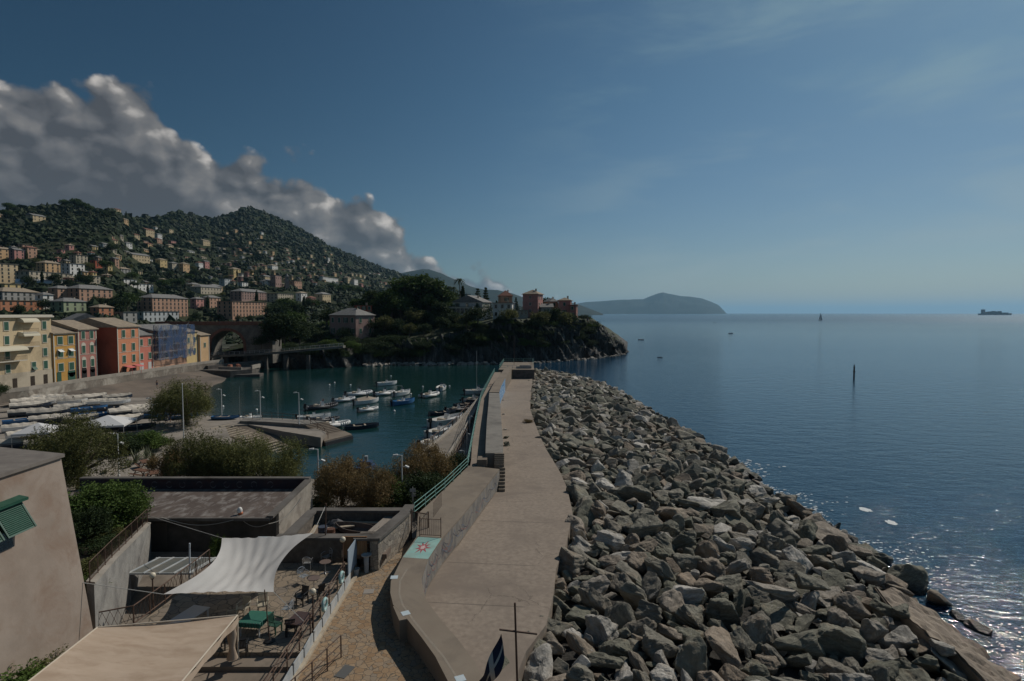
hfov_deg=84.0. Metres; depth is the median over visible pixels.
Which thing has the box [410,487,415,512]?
sign post
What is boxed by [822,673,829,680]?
boulder
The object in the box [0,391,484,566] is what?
quay ground
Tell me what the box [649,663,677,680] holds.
boulder
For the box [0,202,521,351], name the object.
hillside
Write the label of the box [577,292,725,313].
distant headland
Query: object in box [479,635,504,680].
flag
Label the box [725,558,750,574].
boulder
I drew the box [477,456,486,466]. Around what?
concrete block
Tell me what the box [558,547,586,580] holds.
boulder
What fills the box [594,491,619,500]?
boulder
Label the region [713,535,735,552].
boulder
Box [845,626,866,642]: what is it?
boulder
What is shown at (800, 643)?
boulder
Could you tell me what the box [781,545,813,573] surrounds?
boulder
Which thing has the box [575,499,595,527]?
boulder
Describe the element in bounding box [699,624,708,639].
boulder
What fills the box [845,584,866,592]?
boulder
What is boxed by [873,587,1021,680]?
boulder
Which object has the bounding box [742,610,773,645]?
boulder
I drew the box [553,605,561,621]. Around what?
boulder
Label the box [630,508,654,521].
boulder
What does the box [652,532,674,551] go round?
boulder
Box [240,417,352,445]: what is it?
ramp pier
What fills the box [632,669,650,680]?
boulder
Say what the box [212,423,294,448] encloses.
boat slip
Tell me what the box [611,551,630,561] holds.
boulder
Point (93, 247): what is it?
house
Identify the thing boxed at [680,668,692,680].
boulder
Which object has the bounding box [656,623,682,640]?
boulder
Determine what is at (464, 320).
broadleaf tree
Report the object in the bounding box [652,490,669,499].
boulder
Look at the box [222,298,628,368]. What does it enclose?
promontory cliff
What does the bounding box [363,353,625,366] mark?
shore boulders
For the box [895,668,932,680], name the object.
boulder
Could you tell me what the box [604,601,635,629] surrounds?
boulder
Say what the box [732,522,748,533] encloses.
boulder
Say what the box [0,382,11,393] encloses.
hedge
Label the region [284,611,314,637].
table
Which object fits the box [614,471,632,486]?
boulder
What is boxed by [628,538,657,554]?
boulder
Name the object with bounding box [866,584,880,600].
boulder
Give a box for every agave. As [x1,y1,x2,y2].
[127,447,148,462]
[135,445,152,457]
[142,450,161,459]
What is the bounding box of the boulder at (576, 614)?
[565,605,590,628]
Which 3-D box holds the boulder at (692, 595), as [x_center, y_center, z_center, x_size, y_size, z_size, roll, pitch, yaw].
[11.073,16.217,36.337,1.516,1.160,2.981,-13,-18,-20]
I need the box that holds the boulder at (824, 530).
[815,521,851,542]
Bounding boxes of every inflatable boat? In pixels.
[238,413,259,417]
[303,399,337,410]
[306,413,339,420]
[326,416,350,426]
[331,394,354,401]
[343,387,372,396]
[356,403,378,411]
[372,387,394,395]
[413,431,440,447]
[418,388,439,397]
[444,403,468,410]
[460,393,478,401]
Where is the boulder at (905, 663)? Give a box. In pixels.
[894,657,917,668]
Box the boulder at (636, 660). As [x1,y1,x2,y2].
[628,650,651,680]
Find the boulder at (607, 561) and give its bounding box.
[598,555,621,568]
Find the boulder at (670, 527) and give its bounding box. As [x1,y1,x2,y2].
[661,519,679,537]
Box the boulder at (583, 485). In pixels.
[570,481,589,490]
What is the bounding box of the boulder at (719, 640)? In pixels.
[704,626,740,667]
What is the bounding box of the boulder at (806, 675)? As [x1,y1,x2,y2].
[798,670,825,680]
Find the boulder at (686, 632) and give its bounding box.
[673,627,703,645]
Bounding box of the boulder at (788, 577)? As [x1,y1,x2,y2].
[782,573,795,581]
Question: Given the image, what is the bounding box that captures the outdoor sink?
[361,552,371,572]
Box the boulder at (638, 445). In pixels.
[633,442,649,448]
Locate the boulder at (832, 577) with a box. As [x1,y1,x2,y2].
[821,568,846,591]
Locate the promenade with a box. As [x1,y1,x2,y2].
[425,379,572,680]
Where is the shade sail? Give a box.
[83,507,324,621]
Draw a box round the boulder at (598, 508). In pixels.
[591,500,605,517]
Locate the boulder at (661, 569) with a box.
[644,555,674,583]
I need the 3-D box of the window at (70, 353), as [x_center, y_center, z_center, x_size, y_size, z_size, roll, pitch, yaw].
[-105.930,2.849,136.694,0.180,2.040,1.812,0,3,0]
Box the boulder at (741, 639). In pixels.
[729,626,756,652]
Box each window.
[0,528,13,552]
[3,321,9,330]
[4,335,9,344]
[4,351,10,359]
[5,364,10,373]
[31,361,37,370]
[41,321,46,329]
[42,334,47,342]
[42,347,47,355]
[43,360,48,368]
[57,336,63,344]
[57,349,63,357]
[58,363,63,371]
[67,336,73,343]
[68,348,73,356]
[68,362,74,370]
[81,331,84,338]
[81,345,85,353]
[82,359,85,367]
[89,331,93,338]
[90,344,94,352]
[90,358,94,366]
[121,330,125,337]
[122,343,125,351]
[122,355,126,362]
[131,329,134,336]
[131,342,134,350]
[132,354,135,361]
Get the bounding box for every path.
[297,537,435,680]
[470,372,501,465]
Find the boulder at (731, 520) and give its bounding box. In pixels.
[724,514,754,529]
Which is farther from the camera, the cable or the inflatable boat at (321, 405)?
the inflatable boat at (321, 405)
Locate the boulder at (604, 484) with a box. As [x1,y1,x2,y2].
[595,478,614,490]
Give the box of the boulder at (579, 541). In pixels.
[572,535,592,554]
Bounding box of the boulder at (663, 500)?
[655,496,669,505]
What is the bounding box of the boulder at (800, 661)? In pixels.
[784,653,811,667]
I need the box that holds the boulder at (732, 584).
[714,573,743,595]
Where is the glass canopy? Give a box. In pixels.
[129,557,215,600]
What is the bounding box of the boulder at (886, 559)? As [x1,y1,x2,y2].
[873,551,893,564]
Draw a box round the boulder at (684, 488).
[671,480,690,498]
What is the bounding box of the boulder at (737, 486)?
[726,479,744,495]
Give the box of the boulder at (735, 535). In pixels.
[728,531,756,545]
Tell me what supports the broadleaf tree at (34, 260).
on the hillside
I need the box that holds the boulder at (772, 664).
[755,654,780,675]
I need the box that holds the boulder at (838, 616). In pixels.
[827,607,852,627]
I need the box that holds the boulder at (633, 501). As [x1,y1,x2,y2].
[625,497,638,507]
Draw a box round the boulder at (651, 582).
[641,571,661,602]
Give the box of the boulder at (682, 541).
[671,534,696,552]
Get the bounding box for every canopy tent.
[11,423,60,442]
[78,415,137,432]
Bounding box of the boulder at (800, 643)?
[772,629,825,660]
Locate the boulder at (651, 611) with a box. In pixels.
[634,599,662,624]
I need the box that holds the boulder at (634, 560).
[625,551,646,573]
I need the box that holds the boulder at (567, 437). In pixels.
[560,433,580,442]
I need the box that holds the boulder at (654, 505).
[648,500,659,510]
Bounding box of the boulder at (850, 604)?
[832,591,871,621]
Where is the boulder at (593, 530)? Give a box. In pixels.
[586,524,604,540]
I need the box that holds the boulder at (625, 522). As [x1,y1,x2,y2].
[617,515,633,533]
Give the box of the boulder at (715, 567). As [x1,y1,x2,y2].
[697,557,725,580]
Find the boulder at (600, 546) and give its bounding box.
[590,541,611,553]
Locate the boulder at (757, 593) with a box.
[747,585,770,604]
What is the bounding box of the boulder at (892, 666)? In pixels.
[863,659,900,680]
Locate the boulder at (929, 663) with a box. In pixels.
[912,654,939,675]
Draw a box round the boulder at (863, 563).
[856,560,885,573]
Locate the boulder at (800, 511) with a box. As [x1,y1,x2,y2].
[786,499,811,519]
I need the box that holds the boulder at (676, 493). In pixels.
[668,488,683,498]
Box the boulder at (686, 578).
[676,572,696,586]
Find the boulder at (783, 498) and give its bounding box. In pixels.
[770,493,796,505]
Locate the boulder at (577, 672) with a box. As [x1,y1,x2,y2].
[565,663,594,680]
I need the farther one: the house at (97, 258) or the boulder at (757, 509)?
the house at (97, 258)
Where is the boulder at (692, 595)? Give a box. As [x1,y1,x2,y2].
[672,585,704,604]
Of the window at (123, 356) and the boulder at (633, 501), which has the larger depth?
the window at (123, 356)
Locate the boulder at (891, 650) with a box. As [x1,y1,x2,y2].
[885,644,899,658]
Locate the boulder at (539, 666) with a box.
[523,643,552,680]
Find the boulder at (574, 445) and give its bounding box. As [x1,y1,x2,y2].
[566,441,582,449]
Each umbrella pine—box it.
[0,209,13,218]
[1,202,17,210]
[58,199,71,205]
[67,198,81,209]
[75,201,89,210]
[84,205,94,209]
[96,260,114,272]
[111,291,142,310]
[126,272,138,278]
[154,279,171,285]
[169,278,186,287]
[184,273,194,282]
[275,297,296,305]
[285,309,309,338]
[305,298,319,312]
[334,285,346,290]
[346,285,355,290]
[347,298,368,307]
[354,287,364,291]
[360,290,382,313]
[371,288,410,320]
[384,297,418,319]
[388,274,422,292]
[406,276,447,311]
[409,271,428,307]
[421,287,457,300]
[431,300,447,311]
[437,296,452,301]
[439,307,453,316]
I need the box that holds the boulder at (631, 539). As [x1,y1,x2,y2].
[624,533,639,544]
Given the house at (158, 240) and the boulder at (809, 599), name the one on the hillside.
the house at (158, 240)
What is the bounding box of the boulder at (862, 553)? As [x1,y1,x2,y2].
[847,544,874,561]
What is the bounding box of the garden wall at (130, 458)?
[105,448,145,472]
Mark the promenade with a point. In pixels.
(493, 541)
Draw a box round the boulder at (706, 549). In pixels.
[695,540,720,558]
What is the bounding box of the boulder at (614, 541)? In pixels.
[594,530,624,551]
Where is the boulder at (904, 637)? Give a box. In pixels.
[877,625,918,653]
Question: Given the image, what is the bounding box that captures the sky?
[0,0,1023,312]
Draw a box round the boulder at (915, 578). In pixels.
[887,564,928,595]
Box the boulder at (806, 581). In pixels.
[793,571,830,590]
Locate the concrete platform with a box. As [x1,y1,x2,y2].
[498,362,533,379]
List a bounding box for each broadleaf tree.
[9,304,26,311]
[18,275,38,283]
[26,262,35,266]
[29,258,40,262]
[34,298,49,310]
[44,273,62,280]
[52,279,62,283]
[61,279,74,284]
[67,479,154,543]
[71,506,115,549]
[73,274,84,282]
[80,274,95,283]
[84,262,94,269]
[88,296,105,301]
[99,210,111,217]
[103,243,118,252]
[106,297,133,312]
[129,281,138,287]
[148,275,158,281]
[162,270,174,275]
[188,313,201,318]
[190,268,198,273]
[214,313,224,320]
[219,265,227,270]
[251,335,271,348]
[258,318,284,333]
[260,303,273,315]
[265,302,292,314]
[265,311,298,326]
[266,333,292,345]
[274,321,306,340]
[285,302,303,311]
[285,325,312,343]
[301,321,321,336]
[310,330,327,341]
[312,308,337,325]
[335,327,354,336]
[367,318,378,329]
[375,314,395,331]
[389,318,406,334]
[402,300,422,318]
[403,308,428,319]
[403,322,418,336]
[404,307,426,322]
[413,323,431,335]
[434,317,452,332]
[443,301,454,315]
[446,311,462,321]
[454,313,476,329]
[463,307,494,323]
[473,304,491,312]
[493,314,507,324]
[498,308,519,318]
[525,318,544,328]
[530,311,550,321]
[544,307,562,320]
[556,311,572,324]
[567,315,578,323]
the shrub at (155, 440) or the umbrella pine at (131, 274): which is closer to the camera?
the shrub at (155, 440)
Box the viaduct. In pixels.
[155,321,281,362]
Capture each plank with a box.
[310,523,319,533]
[327,525,354,528]
[328,520,377,523]
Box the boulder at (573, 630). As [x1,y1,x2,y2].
[562,627,583,638]
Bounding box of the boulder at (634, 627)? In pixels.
[622,617,655,643]
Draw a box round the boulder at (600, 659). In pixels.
[587,652,624,668]
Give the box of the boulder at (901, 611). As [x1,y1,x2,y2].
[891,603,909,618]
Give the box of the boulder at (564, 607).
[553,595,569,617]
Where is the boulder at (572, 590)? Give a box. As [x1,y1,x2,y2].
[568,585,579,595]
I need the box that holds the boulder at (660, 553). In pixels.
[653,546,668,561]
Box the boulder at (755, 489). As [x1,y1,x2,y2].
[745,485,766,494]
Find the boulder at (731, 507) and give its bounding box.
[710,499,740,517]
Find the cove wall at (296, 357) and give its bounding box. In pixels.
[261,349,335,366]
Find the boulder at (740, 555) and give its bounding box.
[735,551,751,574]
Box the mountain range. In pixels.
[401,269,602,314]
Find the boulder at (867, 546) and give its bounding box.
[847,542,876,551]
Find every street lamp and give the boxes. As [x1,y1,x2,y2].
[110,433,123,475]
[216,389,225,414]
[293,392,302,423]
[309,448,324,495]
[393,454,408,480]
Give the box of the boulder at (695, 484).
[688,478,702,490]
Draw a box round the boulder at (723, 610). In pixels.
[706,598,741,630]
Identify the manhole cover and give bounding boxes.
[363,589,373,593]
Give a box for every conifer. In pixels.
[483,287,491,309]
[515,297,519,309]
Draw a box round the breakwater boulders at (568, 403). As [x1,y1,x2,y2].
[528,367,991,680]
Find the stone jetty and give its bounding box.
[200,360,263,377]
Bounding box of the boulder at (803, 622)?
[794,614,814,632]
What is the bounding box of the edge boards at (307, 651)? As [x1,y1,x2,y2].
[283,573,356,680]
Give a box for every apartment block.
[0,287,40,299]
[0,300,40,311]
[0,315,53,387]
[15,271,72,279]
[67,284,112,300]
[127,311,179,321]
[130,252,149,263]
[137,294,187,316]
[191,284,221,293]
[217,301,265,320]
[230,288,266,300]
[266,293,292,301]
[318,277,337,282]
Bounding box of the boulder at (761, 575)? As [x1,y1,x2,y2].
[749,567,774,584]
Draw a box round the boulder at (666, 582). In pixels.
[662,575,680,587]
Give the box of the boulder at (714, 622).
[707,618,729,632]
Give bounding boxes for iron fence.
[419,516,440,536]
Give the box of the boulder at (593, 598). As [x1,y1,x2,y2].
[577,587,611,615]
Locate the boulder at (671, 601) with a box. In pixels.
[658,589,684,613]
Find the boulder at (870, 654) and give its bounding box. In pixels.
[864,648,894,661]
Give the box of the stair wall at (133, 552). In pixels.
[86,522,150,628]
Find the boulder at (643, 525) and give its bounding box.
[628,513,662,541]
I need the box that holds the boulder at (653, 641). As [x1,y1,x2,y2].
[642,624,679,661]
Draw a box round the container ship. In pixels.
[978,309,1011,314]
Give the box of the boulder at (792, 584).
[786,581,809,599]
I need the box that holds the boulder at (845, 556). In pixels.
[831,551,856,566]
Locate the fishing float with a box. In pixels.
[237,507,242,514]
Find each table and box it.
[130,468,150,475]
[134,459,149,467]
[145,469,161,475]
[167,605,209,622]
[239,611,269,637]
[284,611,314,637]
[308,575,319,587]
[319,559,330,574]
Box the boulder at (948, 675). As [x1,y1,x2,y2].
[940,669,966,680]
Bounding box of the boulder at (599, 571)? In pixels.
[594,568,613,587]
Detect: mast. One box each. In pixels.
[325,503,326,534]
[476,351,476,388]
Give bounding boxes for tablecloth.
[238,610,271,630]
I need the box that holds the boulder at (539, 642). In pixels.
[527,631,545,650]
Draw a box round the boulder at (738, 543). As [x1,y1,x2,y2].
[727,537,755,551]
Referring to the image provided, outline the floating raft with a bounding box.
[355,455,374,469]
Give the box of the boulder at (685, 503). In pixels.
[674,498,699,508]
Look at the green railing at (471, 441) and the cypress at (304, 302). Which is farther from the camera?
the cypress at (304, 302)
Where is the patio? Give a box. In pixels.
[140,563,356,655]
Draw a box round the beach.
[0,370,226,405]
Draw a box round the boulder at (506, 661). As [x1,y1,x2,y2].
[502,656,521,680]
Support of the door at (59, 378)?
in the row house at (64, 353)
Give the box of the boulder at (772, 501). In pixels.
[758,497,779,505]
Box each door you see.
[30,376,34,384]
[57,372,61,381]
[68,370,75,379]
[82,368,86,377]
[90,367,94,376]
[141,522,167,548]
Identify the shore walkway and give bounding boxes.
[210,343,344,368]
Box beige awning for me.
[28,615,238,680]
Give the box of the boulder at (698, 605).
[690,603,704,617]
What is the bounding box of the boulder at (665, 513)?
[654,506,689,521]
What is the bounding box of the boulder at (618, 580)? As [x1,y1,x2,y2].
[610,572,631,591]
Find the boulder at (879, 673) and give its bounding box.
[869,665,889,680]
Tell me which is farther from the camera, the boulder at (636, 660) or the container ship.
the container ship
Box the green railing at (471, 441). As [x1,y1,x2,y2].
[414,368,494,510]
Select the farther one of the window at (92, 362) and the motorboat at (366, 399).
the window at (92, 362)
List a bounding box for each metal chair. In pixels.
[280,599,293,617]
[297,567,309,581]
[302,557,312,569]
[321,550,332,564]
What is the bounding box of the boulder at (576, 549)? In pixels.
[569,545,589,566]
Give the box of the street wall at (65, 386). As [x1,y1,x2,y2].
[0,359,223,404]
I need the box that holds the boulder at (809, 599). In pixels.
[800,591,819,609]
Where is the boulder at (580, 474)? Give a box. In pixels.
[562,470,585,480]
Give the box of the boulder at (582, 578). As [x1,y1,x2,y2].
[573,575,596,581]
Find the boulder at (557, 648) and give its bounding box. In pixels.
[543,638,565,654]
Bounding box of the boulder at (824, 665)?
[815,657,854,673]
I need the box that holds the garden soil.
[77,536,124,577]
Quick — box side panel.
[347,539,356,574]
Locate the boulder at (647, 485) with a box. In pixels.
[641,483,649,489]
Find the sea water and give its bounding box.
[179,313,1023,680]
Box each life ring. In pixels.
[321,597,327,611]
[338,571,344,583]
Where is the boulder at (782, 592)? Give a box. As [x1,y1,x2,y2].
[743,580,799,599]
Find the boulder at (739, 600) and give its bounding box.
[733,589,746,615]
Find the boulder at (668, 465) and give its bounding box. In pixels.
[661,460,679,477]
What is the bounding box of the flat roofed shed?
[68,476,312,551]
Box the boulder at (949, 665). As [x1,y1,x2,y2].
[931,647,966,679]
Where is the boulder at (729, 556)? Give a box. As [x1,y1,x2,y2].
[720,551,735,565]
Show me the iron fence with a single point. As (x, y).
(427, 526)
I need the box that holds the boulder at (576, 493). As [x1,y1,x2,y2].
[566,484,588,505]
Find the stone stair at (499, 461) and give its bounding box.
[494,453,504,491]
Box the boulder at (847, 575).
[842,572,855,581]
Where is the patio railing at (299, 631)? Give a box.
[264,561,344,680]
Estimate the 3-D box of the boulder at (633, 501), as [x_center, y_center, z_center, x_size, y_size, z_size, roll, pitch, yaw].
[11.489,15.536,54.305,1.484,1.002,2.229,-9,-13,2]
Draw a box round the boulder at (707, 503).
[687,496,725,510]
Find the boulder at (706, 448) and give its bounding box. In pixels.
[701,445,713,451]
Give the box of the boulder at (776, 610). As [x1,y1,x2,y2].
[758,599,797,627]
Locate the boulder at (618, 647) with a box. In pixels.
[598,638,632,657]
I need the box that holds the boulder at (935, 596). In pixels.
[927,589,953,606]
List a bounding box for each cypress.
[40,270,43,281]
[206,296,209,308]
[254,290,257,301]
[302,296,306,311]
[460,285,465,296]
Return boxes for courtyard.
[120,552,212,625]
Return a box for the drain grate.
[334,665,354,678]
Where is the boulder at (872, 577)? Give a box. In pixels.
[851,566,885,586]
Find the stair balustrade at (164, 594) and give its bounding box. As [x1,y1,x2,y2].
[99,549,209,625]
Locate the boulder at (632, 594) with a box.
[619,580,646,608]
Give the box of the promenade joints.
[433,398,537,606]
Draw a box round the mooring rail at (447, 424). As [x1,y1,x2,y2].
[421,403,469,445]
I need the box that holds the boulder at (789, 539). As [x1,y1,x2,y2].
[783,535,796,547]
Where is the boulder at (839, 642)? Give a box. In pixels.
[817,623,866,666]
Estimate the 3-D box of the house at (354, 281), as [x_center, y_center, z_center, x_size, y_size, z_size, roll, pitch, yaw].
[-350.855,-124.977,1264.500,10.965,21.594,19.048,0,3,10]
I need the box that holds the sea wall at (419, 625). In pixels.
[390,367,511,680]
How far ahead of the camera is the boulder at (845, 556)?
43.68 m
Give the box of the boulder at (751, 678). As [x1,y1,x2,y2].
[743,676,768,680]
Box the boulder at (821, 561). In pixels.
[809,554,834,569]
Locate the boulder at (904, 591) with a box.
[885,583,913,596]
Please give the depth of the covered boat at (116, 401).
113.59 m
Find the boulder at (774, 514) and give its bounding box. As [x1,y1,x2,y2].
[767,510,789,526]
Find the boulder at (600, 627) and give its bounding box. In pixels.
[584,614,619,647]
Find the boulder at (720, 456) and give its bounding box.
[708,449,728,462]
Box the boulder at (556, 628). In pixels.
[539,615,572,641]
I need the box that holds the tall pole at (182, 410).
[182,384,183,435]
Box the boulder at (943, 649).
[929,638,956,656]
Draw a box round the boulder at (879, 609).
[869,598,900,620]
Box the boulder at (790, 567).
[777,560,806,575]
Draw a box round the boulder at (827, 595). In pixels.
[814,586,840,605]
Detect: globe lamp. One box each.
[149,572,155,609]
[309,588,315,632]
[340,536,345,584]
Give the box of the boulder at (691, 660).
[675,635,708,680]
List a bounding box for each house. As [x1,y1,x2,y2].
[0,247,8,259]
[0,263,18,283]
[0,283,20,287]
[0,447,92,680]
[7,248,25,259]
[22,246,36,258]
[26,213,45,221]
[33,291,53,308]
[35,260,60,272]
[48,285,67,299]
[48,297,86,311]
[50,325,77,381]
[51,320,98,378]
[60,259,69,262]
[61,263,85,275]
[61,313,96,320]
[62,275,73,280]
[64,243,74,249]
[69,254,87,263]
[78,318,144,375]
[83,275,99,283]
[88,245,97,249]
[88,270,97,275]
[90,260,102,267]
[90,304,114,315]
[92,256,101,259]
[99,242,106,246]
[103,265,111,271]
[110,257,118,268]
[114,312,136,322]
[119,267,131,273]
[122,279,136,287]
[124,242,132,248]
[137,283,153,292]
[138,322,194,367]
[139,329,154,369]
[142,228,154,237]
[154,233,161,238]
[154,258,166,267]
[155,238,162,243]
[167,262,178,269]
[178,262,189,272]
[186,283,198,289]
[186,328,198,362]
[189,296,203,308]
[195,262,202,268]
[197,331,210,361]
[198,239,210,245]
[200,295,219,307]
[202,260,209,268]
[218,278,231,285]
[228,267,240,277]
[237,282,248,285]
[260,275,269,279]
[260,279,269,285]
[267,264,277,269]
[270,275,281,286]
[289,281,302,288]
[296,291,306,301]
[314,292,330,302]
[344,277,350,283]
[351,279,357,284]
[497,290,512,301]
[508,307,527,318]
[522,289,543,317]
[540,302,553,311]
[544,297,557,308]
[557,296,572,312]
[569,302,577,315]
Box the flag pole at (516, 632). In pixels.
[499,602,536,680]
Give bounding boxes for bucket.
[353,567,359,575]
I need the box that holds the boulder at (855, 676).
[829,672,873,680]
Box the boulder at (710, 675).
[696,670,724,680]
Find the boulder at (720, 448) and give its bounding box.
[708,444,727,453]
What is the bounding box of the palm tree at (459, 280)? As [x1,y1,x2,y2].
[453,278,464,297]
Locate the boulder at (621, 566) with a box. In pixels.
[615,560,642,583]
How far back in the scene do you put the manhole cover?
33.93 m
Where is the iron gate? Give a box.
[411,509,428,539]
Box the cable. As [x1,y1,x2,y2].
[161,517,231,524]
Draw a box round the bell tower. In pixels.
[284,274,288,288]
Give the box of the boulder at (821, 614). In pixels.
[813,608,828,623]
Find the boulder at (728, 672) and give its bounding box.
[718,663,748,680]
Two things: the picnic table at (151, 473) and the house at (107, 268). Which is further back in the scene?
the house at (107, 268)
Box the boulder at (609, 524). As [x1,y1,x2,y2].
[603,517,621,532]
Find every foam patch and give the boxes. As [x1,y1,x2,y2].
[859,507,872,511]
[885,520,896,524]
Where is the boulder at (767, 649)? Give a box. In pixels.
[761,643,788,667]
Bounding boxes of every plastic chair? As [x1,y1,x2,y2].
[220,636,227,650]
[226,605,237,620]
[235,638,248,656]
[236,595,250,615]
[256,592,267,610]
[266,611,282,635]
[284,619,296,636]
[295,585,308,606]
[312,582,325,600]
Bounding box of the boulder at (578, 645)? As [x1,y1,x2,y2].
[566,631,601,668]
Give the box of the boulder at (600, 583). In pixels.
[580,575,610,593]
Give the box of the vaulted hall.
[15,279,53,284]
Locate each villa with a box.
[329,308,374,340]
[354,303,372,312]
[448,304,473,315]
[452,295,492,320]
[493,300,514,318]
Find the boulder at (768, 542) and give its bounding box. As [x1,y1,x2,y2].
[758,533,786,550]
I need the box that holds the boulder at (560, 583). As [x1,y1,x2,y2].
[555,578,568,594]
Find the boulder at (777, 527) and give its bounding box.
[767,518,800,540]
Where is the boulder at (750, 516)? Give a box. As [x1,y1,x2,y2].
[740,509,755,523]
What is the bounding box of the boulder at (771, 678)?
[764,675,803,680]
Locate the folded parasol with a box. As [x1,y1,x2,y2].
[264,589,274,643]
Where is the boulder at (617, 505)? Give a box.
[611,500,633,514]
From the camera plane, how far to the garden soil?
37.52 m
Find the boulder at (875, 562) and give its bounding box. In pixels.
[866,556,888,569]
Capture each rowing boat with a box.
[2,418,28,424]
[71,404,107,411]
[79,411,106,416]
[96,405,125,411]
[119,422,155,430]
[160,413,199,419]
[211,415,238,419]
[335,521,378,533]
[344,422,378,429]
[428,409,455,415]
[453,401,473,406]
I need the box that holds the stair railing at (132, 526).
[89,509,147,582]
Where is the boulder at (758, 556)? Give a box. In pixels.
[749,548,780,570]
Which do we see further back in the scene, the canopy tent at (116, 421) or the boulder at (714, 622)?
the canopy tent at (116, 421)
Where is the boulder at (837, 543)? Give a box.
[822,534,848,554]
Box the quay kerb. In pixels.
[426,396,481,460]
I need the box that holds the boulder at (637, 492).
[615,485,651,500]
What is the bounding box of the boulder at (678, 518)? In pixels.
[672,513,684,531]
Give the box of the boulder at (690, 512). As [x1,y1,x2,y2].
[684,509,699,519]
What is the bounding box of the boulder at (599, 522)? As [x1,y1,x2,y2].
[592,519,603,526]
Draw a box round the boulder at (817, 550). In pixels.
[801,545,828,556]
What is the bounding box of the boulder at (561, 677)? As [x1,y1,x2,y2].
[543,673,566,680]
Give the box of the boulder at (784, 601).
[769,586,798,604]
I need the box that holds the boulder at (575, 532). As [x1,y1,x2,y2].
[571,527,587,540]
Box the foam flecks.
[729,456,1023,653]
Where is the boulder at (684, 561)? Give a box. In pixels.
[671,553,703,570]
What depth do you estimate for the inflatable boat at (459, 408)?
116.03 m
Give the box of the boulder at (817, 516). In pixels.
[803,513,827,522]
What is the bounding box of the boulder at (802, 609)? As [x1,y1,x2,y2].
[793,600,815,622]
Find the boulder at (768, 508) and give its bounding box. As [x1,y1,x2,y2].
[757,501,772,513]
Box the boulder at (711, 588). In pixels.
[694,578,723,597]
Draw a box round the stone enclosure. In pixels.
[276,504,413,569]
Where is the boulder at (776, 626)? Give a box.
[771,620,784,630]
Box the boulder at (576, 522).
[565,514,584,537]
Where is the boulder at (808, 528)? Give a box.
[797,519,817,540]
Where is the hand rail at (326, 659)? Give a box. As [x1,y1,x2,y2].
[290,635,341,680]
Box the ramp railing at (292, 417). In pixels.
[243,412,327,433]
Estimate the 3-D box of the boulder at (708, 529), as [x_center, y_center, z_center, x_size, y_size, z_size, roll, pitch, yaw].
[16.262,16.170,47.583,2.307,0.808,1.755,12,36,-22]
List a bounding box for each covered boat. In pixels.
[0,435,42,448]
[1,421,36,432]
[4,429,29,438]
[7,407,44,417]
[9,396,46,402]
[9,400,50,409]
[26,397,62,404]
[26,406,70,417]
[28,412,71,423]
[39,393,66,396]
[53,402,87,407]
[56,396,87,404]
[57,394,81,397]
[62,413,98,420]
[72,392,106,398]
[81,398,107,404]
[100,397,130,405]
[102,392,131,397]
[103,424,128,430]
[107,405,147,415]
[116,413,143,422]
[119,403,147,406]
[131,407,152,413]
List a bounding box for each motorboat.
[295,410,330,419]
[352,395,378,404]
[375,378,396,385]
[390,395,414,405]
[391,385,409,396]
[424,423,451,437]
[426,410,461,427]
[436,383,445,390]
[463,385,484,394]
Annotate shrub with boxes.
[0,654,47,680]
[10,643,68,680]
[78,531,124,556]
[80,552,103,576]
[82,521,130,543]
[83,573,111,594]
[93,431,150,454]
[130,430,173,450]
[206,533,230,560]
[282,343,296,348]
[298,343,313,347]
[298,346,326,355]
[299,345,319,356]
[301,338,322,342]
[307,341,325,347]
[313,496,334,506]
[318,339,344,346]
[319,333,335,339]
[324,348,348,354]
[334,336,359,342]
[335,350,351,356]
[336,333,358,338]
[342,340,360,349]
[351,347,363,353]
[356,342,380,349]
[356,490,399,506]
[361,337,377,343]
[367,470,423,512]
[368,340,392,349]
[374,335,399,342]
[388,468,454,509]
[412,340,436,349]
[433,337,447,342]
[436,450,470,478]
[474,333,490,341]
[480,323,490,327]
[480,332,498,340]
[536,340,549,344]
[576,334,588,339]
[578,314,592,318]
[586,320,600,325]
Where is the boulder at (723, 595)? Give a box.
[708,593,728,603]
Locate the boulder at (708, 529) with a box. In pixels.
[693,523,713,539]
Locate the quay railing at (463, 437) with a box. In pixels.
[452,412,475,455]
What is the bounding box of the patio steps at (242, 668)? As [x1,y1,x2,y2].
[191,656,296,680]
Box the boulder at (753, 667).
[740,658,769,676]
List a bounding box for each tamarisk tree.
[20,406,130,490]
[137,375,216,430]
[143,444,187,475]
[160,425,233,475]
[185,428,275,475]
[211,434,311,475]
[312,451,370,506]
[334,460,402,506]
[386,439,457,479]
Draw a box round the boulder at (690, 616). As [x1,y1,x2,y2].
[672,604,702,629]
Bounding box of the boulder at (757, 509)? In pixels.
[743,502,764,519]
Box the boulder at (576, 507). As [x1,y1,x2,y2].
[573,496,593,515]
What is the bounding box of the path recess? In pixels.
[356,564,378,579]
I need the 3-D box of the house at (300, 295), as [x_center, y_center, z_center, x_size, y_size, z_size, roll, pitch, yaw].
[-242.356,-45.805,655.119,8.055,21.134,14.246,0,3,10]
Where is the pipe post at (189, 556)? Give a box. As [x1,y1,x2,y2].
[189,543,190,571]
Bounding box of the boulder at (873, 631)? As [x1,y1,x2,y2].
[860,618,888,643]
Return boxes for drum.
[318,525,326,533]
[327,527,334,533]
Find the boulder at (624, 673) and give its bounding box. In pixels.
[614,661,632,680]

